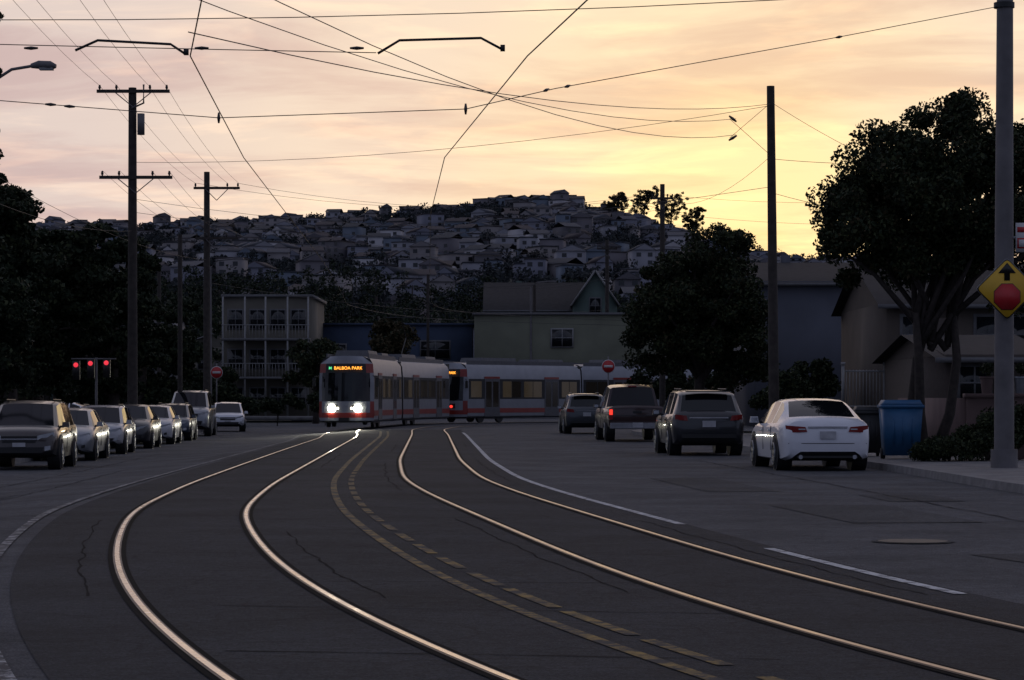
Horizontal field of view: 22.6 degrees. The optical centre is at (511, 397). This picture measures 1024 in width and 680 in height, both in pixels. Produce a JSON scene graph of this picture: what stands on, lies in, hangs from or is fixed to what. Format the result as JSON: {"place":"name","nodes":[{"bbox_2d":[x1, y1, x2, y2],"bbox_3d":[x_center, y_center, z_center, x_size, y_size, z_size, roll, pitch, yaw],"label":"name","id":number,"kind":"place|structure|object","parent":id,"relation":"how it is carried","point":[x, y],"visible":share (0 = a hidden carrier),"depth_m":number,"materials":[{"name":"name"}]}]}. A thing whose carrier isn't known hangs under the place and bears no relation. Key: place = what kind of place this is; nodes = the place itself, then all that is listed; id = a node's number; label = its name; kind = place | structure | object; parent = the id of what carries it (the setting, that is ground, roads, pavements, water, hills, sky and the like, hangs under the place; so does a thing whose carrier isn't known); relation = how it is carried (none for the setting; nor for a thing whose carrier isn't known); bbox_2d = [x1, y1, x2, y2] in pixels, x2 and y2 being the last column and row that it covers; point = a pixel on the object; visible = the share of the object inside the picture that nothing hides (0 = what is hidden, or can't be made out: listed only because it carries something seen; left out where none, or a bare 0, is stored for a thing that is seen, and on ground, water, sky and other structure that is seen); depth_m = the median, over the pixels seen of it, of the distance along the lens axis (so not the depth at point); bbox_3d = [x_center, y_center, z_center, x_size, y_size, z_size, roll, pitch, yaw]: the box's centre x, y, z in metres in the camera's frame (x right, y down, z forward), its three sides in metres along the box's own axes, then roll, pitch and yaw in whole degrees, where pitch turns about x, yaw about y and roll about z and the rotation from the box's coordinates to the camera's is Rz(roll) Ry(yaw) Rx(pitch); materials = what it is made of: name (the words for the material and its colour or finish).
{"place":"outdoors","nodes":[
{"label":"outdoors","id":0,"kind":"place"},
{"bbox_2d":[15,429,202,463],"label":"sidewalk","id":1,"kind":"structure","parent":0,"point":[20,460],"depth_m":70.20,"materials":[{"name":"concrete"}]},
{"bbox_2d":[0,61,56,77],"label":"street lamp","id":2,"kind":"object","parent":1,"relation":"on","point":[45,66],"visible":1,"depth_m":65.94,"materials":[{"name":"metal"}]},
{"bbox_2d":[71,358,115,404],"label":"traffic signal","id":3,"kind":"object","parent":1,"relation":"on","point":[92,367],"visible":0.94,"depth_m":96.85,"materials":[{"name":"paint"}]},
{"bbox_2d":[210,258,243,394],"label":"street lamp","id":4,"kind":"object","parent":1,"relation":"on","point":[211,311],"visible":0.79,"depth_m":145.94,"materials":[{"name":"metal"}]},
{"bbox_2d":[245,416,558,419],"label":"sidewalk","id":5,"kind":"structure","parent":0,"point":[280,417],"depth_m":178.50,"materials":[{"name":"concrete"}]},
{"bbox_2d":[0,419,1023,679],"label":"road","id":6,"kind":"structure","parent":0,"point":[626,469],"depth_m":40.28,"materials":[{"name":"grey asphalt"}]},
{"bbox_2d":[0,399,76,468],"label":"parked suv","id":7,"kind":"object","parent":6,"relation":"on","point":[37,429],"visible":1,"depth_m":63.35,"materials":[{"name":"brown paint"}]},
{"bbox_2d":[33,408,109,460],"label":"parked sedan","id":8,"kind":"object","parent":6,"relation":"on","point":[93,441],"visible":0.34,"depth_m":72.30,"materials":[{"name":"silver paint"}]},
{"bbox_2d":[77,404,135,453],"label":"parked hatchback","id":9,"kind":"object","parent":6,"relation":"on","point":[118,421],"visible":0.43,"depth_m":80.72,"materials":[{"name":"paint"}]},
{"bbox_2d":[117,404,161,447],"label":"parked sedan","id":10,"kind":"object","parent":6,"relation":"on","point":[147,422],"visible":0.48,"depth_m":89.24,"materials":[{"name":"black paint"}]},
{"bbox_2d":[139,405,181,443],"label":"parked sedan","id":11,"kind":"object","parent":6,"relation":"on","point":[170,419],"visible":0.48,"depth_m":97.31,"materials":[{"name":"paint"}]},
{"bbox_2d":[157,402,197,440],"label":"parked hatchback","id":12,"kind":"object","parent":6,"relation":"on","point":[187,416],"visible":0.48,"depth_m":105.22,"materials":[{"name":"blue paint"}]},
{"bbox_2d":[172,389,216,435],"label":"parked van","id":13,"kind":"object","parent":6,"relation":"on","point":[202,404],"visible":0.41,"depth_m":117.41,"materials":[{"name":"silver paint"}]},
{"bbox_2d":[210,363,222,402],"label":"do not enter sign","id":14,"kind":"object","parent":6,"relation":"on","point":[216,371],"visible":0.95,"depth_m":139.93,"materials":[{"name":"metal"}]},
{"bbox_2d":[214,401,247,431],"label":"parked hatchback","id":15,"kind":"object","parent":6,"relation":"on","point":[230,414],"visible":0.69,"depth_m":132.00,"materials":[{"name":"white paint"}]},
{"bbox_2d":[0,431,966,679],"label":"road markings","id":16,"kind":"object","parent":6,"relation":"on","point":[6,673],"visible":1,"depth_m":21.24,"materials":[{"name":"yellow paint"}]},
{"bbox_2d":[0,437,1023,659],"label":"road patches","id":17,"kind":"object","parent":6,"relation":"on","point":[865,514],"visible":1,"depth_m":33.16,"materials":[{"name":"black asphalt"}]},
{"bbox_2d":[10,430,1023,679],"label":"track bed","id":18,"kind":"object","parent":6,"relation":"on","point":[68,628],"visible":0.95,"depth_m":19.68,"materials":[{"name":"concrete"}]},
{"bbox_2d":[108,422,532,679],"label":"tram track","id":19,"kind":"structure","parent":18,"relation":"on","point":[157,623],"depth_m":18.82,"materials":[{"name":"silver metal"}]},
{"bbox_2d":[312,317,449,426],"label":"tram","id":20,"kind":"object","parent":19,"relation":"on","point":[365,387],"visible":1,"depth_m":125.05,"materials":[{"name":"silver metal"}]},
{"bbox_2d":[443,347,732,422],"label":"tram","id":21,"kind":"object","parent":19,"relation":"on","point":[496,389],"visible":0.37,"depth_m":148.98,"materials":[{"name":"silver metal"}]},
{"bbox_2d":[396,424,1023,679],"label":"tram track","id":22,"kind":"structure","parent":18,"relation":"on","point":[892,655],"depth_m":20.66,"materials":[{"name":"silver metal"}]},
{"bbox_2d":[557,392,602,433],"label":"parked suv","id":23,"kind":"object","parent":6,"relation":"on","point":[578,410],"visible":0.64,"depth_m":104.19,"materials":[{"name":"grey paint"}]},
{"bbox_2d":[602,356,614,385],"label":"do not enter sign","id":24,"kind":"object","parent":6,"relation":"on","point":[608,366],"visible":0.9,"depth_m":128.93,"materials":[{"name":"metal"}]},
{"bbox_2d":[593,384,662,440],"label":"parked pickup truck","id":25,"kind":"object","parent":6,"relation":"on","point":[627,406],"visible":0.8,"depth_m":87.44,"materials":[{"name":"red paint"}]},
{"bbox_2d":[652,388,743,454],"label":"parked suv","id":26,"kind":"object","parent":6,"relation":"on","point":[713,419],"visible":1,"depth_m":65.42,"materials":[{"name":"black paint"}]},
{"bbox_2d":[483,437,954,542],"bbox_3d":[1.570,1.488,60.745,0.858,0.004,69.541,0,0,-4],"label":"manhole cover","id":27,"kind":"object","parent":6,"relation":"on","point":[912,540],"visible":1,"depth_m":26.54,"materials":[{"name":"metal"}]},
{"bbox_2d":[750,398,868,469],"bbox_3d":[6.252,0.776,54.137,2.140,1.508,4.950,0,0,-3],"label":"parked sedan","id":28,"kind":"object","parent":6,"relation":"on","point":[826,432],"visible":1,"depth_m":51.99,"materials":[{"name":"white paint"}]},
{"bbox_2d":[0,0,1023,257],"label":"sky","id":29,"kind":"structure","parent":0,"point":[60,154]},
{"bbox_2d":[483,281,584,311],"bbox_3d":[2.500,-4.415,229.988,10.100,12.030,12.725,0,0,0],"label":"roof","id":30,"kind":"structure","parent":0,"point":[557,297],"depth_m":226.52,"materials":[{"name":"grey"}]},
{"bbox_2d":[215,220,1023,459],"bbox_3d":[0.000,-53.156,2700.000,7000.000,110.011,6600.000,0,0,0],"label":"ground","id":31,"kind":"structure","parent":0,"point":[291,421],"depth_m":194.69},
{"bbox_2d":[0,12,3,76],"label":"pine tree","id":32,"kind":"object","parent":31,"relation":"on","point":[1,17],"visible":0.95,"depth_m":51.11,"materials":[{"name":"green plant"}]},
{"bbox_2d":[18,389,43,400],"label":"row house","id":33,"kind":"structure","parent":31,"relation":"on","point":[24,399],"depth_m":293.78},
{"bbox_2d":[0,148,72,329],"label":"evergreen tree","id":34,"kind":"object","parent":31,"relation":"on","point":[25,257],"visible":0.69,"depth_m":87.37,"materials":[{"name":"green plant"}]},
{"bbox_2d":[50,392,88,405],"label":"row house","id":35,"kind":"structure","parent":31,"relation":"on","point":[59,401],"depth_m":349.17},
{"bbox_2d":[0,183,139,403],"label":"evergreen tree","id":36,"kind":"object","parent":31,"relation":"on","point":[66,304],"visible":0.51,"depth_m":102.76,"materials":[{"name":"green plant"}]},
{"bbox_2d":[68,402,86,407],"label":"parked sedan","id":37,"kind":"object","parent":31,"relation":"on","point":[75,405],"depth_m":149.60,"materials":[{"name":"white paint"}]},
{"bbox_2d":[27,222,178,404],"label":"evergreen tree","id":38,"kind":"object","parent":31,"relation":"on","point":[114,386],"visible":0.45,"depth_m":111.33,"materials":[{"name":"green plant"}]},
{"bbox_2d":[27,365,239,404],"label":"shrub","id":39,"kind":"object","parent":31,"relation":"on","point":[227,389],"visible":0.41,"depth_m":149.21,"materials":[{"name":"green plant"}]},
{"bbox_2d":[97,85,171,443],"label":"utility pole","id":40,"kind":"object","parent":31,"relation":"on","point":[132,177],"visible":0.97,"depth_m":96.65,"materials":[{"name":"brown wood"}]},
{"bbox_2d":[131,84,144,134],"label":"pole transformer","id":41,"kind":"object","parent":40,"relation":"attached to","point":[140,123],"visible":1,"depth_m":96.50,"materials":[{"name":"paint"}]},
{"bbox_2d":[0,0,996,325],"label":"overhead wires","id":42,"kind":"object","parent":40,"relation":"attached to","point":[188,52],"visible":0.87,"depth_m":45.30,"materials":[{"name":"black metal"}]},
{"bbox_2d":[119,320,188,404],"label":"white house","id":43,"kind":"structure","parent":31,"relation":"on","point":[183,327],"depth_m":225.55,"materials":[{"name":"white paint"}]},
{"bbox_2d":[157,271,160,394],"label":"utility pole","id":44,"kind":"object","parent":31,"relation":"on","point":[159,295],"visible":0.11,"depth_m":139.91,"materials":[{"name":"brown wood"}]},
{"bbox_2d":[178,234,182,435],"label":"utility pole","id":45,"kind":"object","parent":31,"relation":"on","point":[180,372],"visible":0.76,"depth_m":117.91,"materials":[{"name":"brown wood"}]},
{"bbox_2d":[195,328,221,371],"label":"row house","id":46,"kind":"structure","parent":31,"relation":"on","point":[216,343],"depth_m":255.60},
{"bbox_2d":[194,172,239,433],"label":"utility pole","id":47,"kind":"object","parent":31,"relation":"on","point":[206,238],"visible":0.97,"depth_m":124.86,"materials":[{"name":"brown wood"}]},
{"bbox_2d":[213,359,221,381],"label":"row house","id":48,"kind":"structure","parent":31,"relation":"on","point":[219,364],"depth_m":251.60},
{"bbox_2d":[213,390,325,425],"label":"hedge","id":49,"kind":"object","parent":31,"relation":"on","point":[262,405],"visible":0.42,"depth_m":157.76,"materials":[{"name":"green plant"}]},
{"bbox_2d":[221,294,326,415],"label":"apartment building","id":50,"kind":"structure","parent":31,"relation":"on","point":[262,334],"depth_m":187.00,"materials":[{"name":"grey paint"}]},
{"bbox_2d":[282,337,342,423],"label":"street tree","id":51,"kind":"object","parent":31,"relation":"on","point":[306,355],"visible":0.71,"depth_m":171.24,"materials":[{"name":"green plant"}]},
{"bbox_2d":[44,259,698,353],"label":"tree belt","id":52,"kind":"object","parent":31,"relation":"on","point":[194,289],"visible":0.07,"depth_m":615.01,"materials":[{"name":"green plant"}]},
{"bbox_2d":[17,305,733,402],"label":"garden trees","id":53,"kind":"object","parent":31,"relation":"on","point":[25,392],"visible":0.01,"depth_m":215.88,"materials":[{"name":"green plant"}]},
{"bbox_2d":[292,323,473,420],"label":"warehouse","id":54,"kind":"structure","parent":31,"relation":"on","point":[451,341],"depth_m":200.00,"materials":[{"name":"blue paint"}]},
{"bbox_2d":[368,318,420,354],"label":"street tree","id":55,"kind":"object","parent":31,"relation":"on","point":[388,337],"visible":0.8,"depth_m":175.21,"materials":[{"name":"green plant"}]},
{"bbox_2d":[36,199,818,322],"bbox_3d":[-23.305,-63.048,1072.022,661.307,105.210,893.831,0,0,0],"label":"hillside trees","id":56,"kind":"object","parent":31,"relation":"on","point":[633,240],"visible":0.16,"depth_m":1001.90,"materials":[{"name":"green plant"}]},
{"bbox_2d":[427,274,428,356],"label":"utility pole","id":57,"kind":"object","parent":31,"relation":"on","point":[427,315],"visible":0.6,"depth_m":197.91,"materials":[{"name":"brown wood"}]},
{"bbox_2d":[30,189,985,317],"bbox_3d":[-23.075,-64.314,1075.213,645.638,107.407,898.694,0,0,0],"label":"hillside houses","id":58,"kind":"structure","parent":31,"relation":"on","point":[433,263],"depth_m":1056.50,"materials":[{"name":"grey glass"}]},
{"bbox_2d":[533,285,535,311],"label":"utility pole","id":59,"kind":"object","parent":31,"relation":"on","point":[534,298],"visible":0.16,"depth_m":204.91,"materials":[{"name":"brown wood"}]},
{"bbox_2d":[472,312,655,362],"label":"commercial building","id":60,"kind":"structure","parent":31,"relation":"on","point":[507,336],"depth_m":190.00,"materials":[{"name":"paint"}]},
{"bbox_2d":[551,328,573,347],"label":"shop window","id":61,"kind":"structure","parent":60,"relation":"attached to","point":[562,337],"depth_m":189.88,"materials":[{"name":"glass"}]},
{"bbox_2d":[571,270,619,311],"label":"gabled house","id":62,"kind":"structure","parent":31,"relation":"on","point":[590,296],"depth_m":221.50,"materials":[{"name":"grey paint"}]},
{"bbox_2d":[597,240,616,311],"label":"utility pole","id":63,"kind":"object","parent":31,"relation":"on","point":[606,249],"visible":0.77,"depth_m":201.87,"materials":[{"name":"brown wood"}]},
{"bbox_2d":[602,191,628,210],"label":"eucalyptus tree","id":64,"kind":"object","parent":31,"relation":"on","point":[618,196],"visible":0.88,"depth_m":1468.00,"materials":[{"name":"green plant"}]},
{"bbox_2d":[628,185,658,214],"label":"eucalyptus tree","id":65,"kind":"object","parent":31,"relation":"on","point":[637,201],"visible":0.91,"depth_m":1488.62,"materials":[{"name":"green plant"}]},
{"bbox_2d":[652,184,672,406],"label":"utility pole","id":66,"kind":"object","parent":31,"relation":"on","point":[662,400],"visible":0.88,"depth_m":142.88,"materials":[{"name":"brown wood"}]},
{"bbox_2d":[654,191,688,223],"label":"eucalyptus tree","id":67,"kind":"object","parent":31,"relation":"on","point":[675,212],"visible":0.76,"depth_m":1479.11,"materials":[{"name":"green plant"}]},
{"bbox_2d":[625,364,732,399],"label":"hedge","id":68,"kind":"object","parent":31,"relation":"on","point":[673,381],"visible":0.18,"depth_m":149.62,"materials":[{"name":"green plant"}]},
{"bbox_2d":[682,206,706,231],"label":"eucalyptus tree","id":69,"kind":"object","parent":31,"relation":"on","point":[691,223],"visible":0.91,"depth_m":1488.38,"materials":[{"name":"green plant"}]},
{"bbox_2d":[618,222,780,393],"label":"street tree","id":70,"kind":"object","parent":31,"relation":"on","point":[715,295],"visible":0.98,"depth_m":100.00,"materials":[{"name":"green plant"}]},
{"bbox_2d":[767,86,778,407],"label":"utility pole","id":71,"kind":"object","parent":31,"relation":"on","point":[773,362],"visible":0.79,"depth_m":78.88,"materials":[{"name":"brown wood"}]},
{"bbox_2d":[734,255,855,426],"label":"blue grey house","id":72,"kind":"structure","parent":31,"relation":"on","point":[809,328],"depth_m":128.00,"materials":[{"name":"paint"}]},
{"bbox_2d":[748,357,841,410],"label":"shrub","id":73,"kind":"object","parent":31,"relation":"on","point":[825,380],"visible":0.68,"depth_m":90.95,"materials":[{"name":"green plant"}]},
{"bbox_2d":[841,362,884,409],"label":"picket fence","id":74,"kind":"object","parent":31,"relation":"on","point":[843,378],"visible":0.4,"depth_m":83.89,"materials":[{"name":"wood"}]},
{"bbox_2d":[872,318,1023,399],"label":"garage building","id":75,"kind":"structure","parent":31,"relation":"on","point":[897,355],"depth_m":74.81,"materials":[{"name":"beige paint"}]},
{"bbox_2d":[898,393,1023,458],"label":"retaining wall","id":76,"kind":"structure","parent":31,"relation":"on","point":[970,407],"depth_m":62.00,"materials":[{"name":"concrete"}]},
{"bbox_2d":[979,376,993,392],"bbox_3d":[11.500,-0.295,62.000,0.360,0.410,0.360,0,0,0],"label":"flower pot","id":77,"kind":"object","parent":76,"relation":"on","point":[986,384],"visible":0.96,"depth_m":61.88,"materials":[{"name":"ceramic"}]},
{"bbox_2d":[1014,376,1023,392],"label":"flower pot","id":78,"kind":"object","parent":76,"relation":"on","point":[1018,384],"visible":0.82,"depth_m":61.88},
{"bbox_2d":[907,411,1023,461],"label":"shrub","id":79,"kind":"object","parent":31,"relation":"on","point":[965,441],"visible":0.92,"depth_m":53.86,"materials":[{"name":"green plant"}]},
{"bbox_2d":[979,362,993,392],"bbox_3d":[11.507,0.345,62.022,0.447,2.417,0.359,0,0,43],"label":"potted plant","id":80,"kind":"object","parent":31,"relation":"on","point":[988,368],"visible":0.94,"depth_m":61.95,"materials":[{"name":"green plant"}]},
{"bbox_2d":[975,401,1023,439],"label":"shrub","id":81,"kind":"object","parent":31,"relation":"on","point":[1018,420],"visible":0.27,"depth_m":54.64,"materials":[{"name":"green plant"}]},
{"bbox_2d":[1014,362,1023,459],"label":"potted plant","id":82,"kind":"object","parent":31,"relation":"on","point":[1019,367],"visible":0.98,"depth_m":61.88,"materials":[{"name":"green plant"}]},
{"bbox_2d":[631,429,1023,493],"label":"sidewalk","id":83,"kind":"structure","parent":0,"point":[979,473],"depth_m":48.45,"materials":[{"name":"concrete"}]},
{"bbox_2d":[853,406,880,455],"bbox_3d":[8.150,0.780,58.603,0.663,1.140,0.756,0,0,0],"label":"trash bin","id":84,"kind":"object","parent":83,"relation":"on","point":[868,416],"visible":0.57,"depth_m":58.27,"materials":[{"name":"plastic"}]},
{"bbox_2d":[877,400,924,458],"bbox_3d":[8.500,0.705,56.002,0.910,1.290,0.860,0,0,0],"label":"recycling bin","id":85,"kind":"object","parent":83,"relation":"on","point":[900,425],"visible":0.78,"depth_m":55.63,"materials":[{"name":"plastic"}]},
{"bbox_2d":[805,86,1023,443],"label":"street tree","id":86,"kind":"object","parent":83,"relation":"on","point":[898,205],"visible":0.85,"depth_m":57.27,"materials":[{"name":"green plant"}]},
{"bbox_2d":[991,0,1017,467],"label":"tram wire pole","id":87,"kind":"object","parent":83,"relation":"on","point":[1004,453],"visible":0.94,"depth_m":48.85,"materials":[{"name":"metal"}]},
{"bbox_2d":[977,259,1023,318],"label":"stop ahead sign","id":88,"kind":"object","parent":87,"relation":"attached to","point":[1000,288],"visible":1,"depth_m":48.71,"materials":[{"name":"metal"}]},
{"bbox_2d":[1014,223,1023,251],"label":"parking sign","id":89,"kind":"object","parent":87,"relation":"attached to","point":[1019,237],"visible":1,"depth_m":48.90,"materials":[{"name":"white metal"}]},
{"bbox_2d":[831,264,1023,408],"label":"tan stucco house","id":90,"kind":"structure","parent":0,"point":[876,323],"depth_m":89.23,"materials":[{"name":"beige paint"}]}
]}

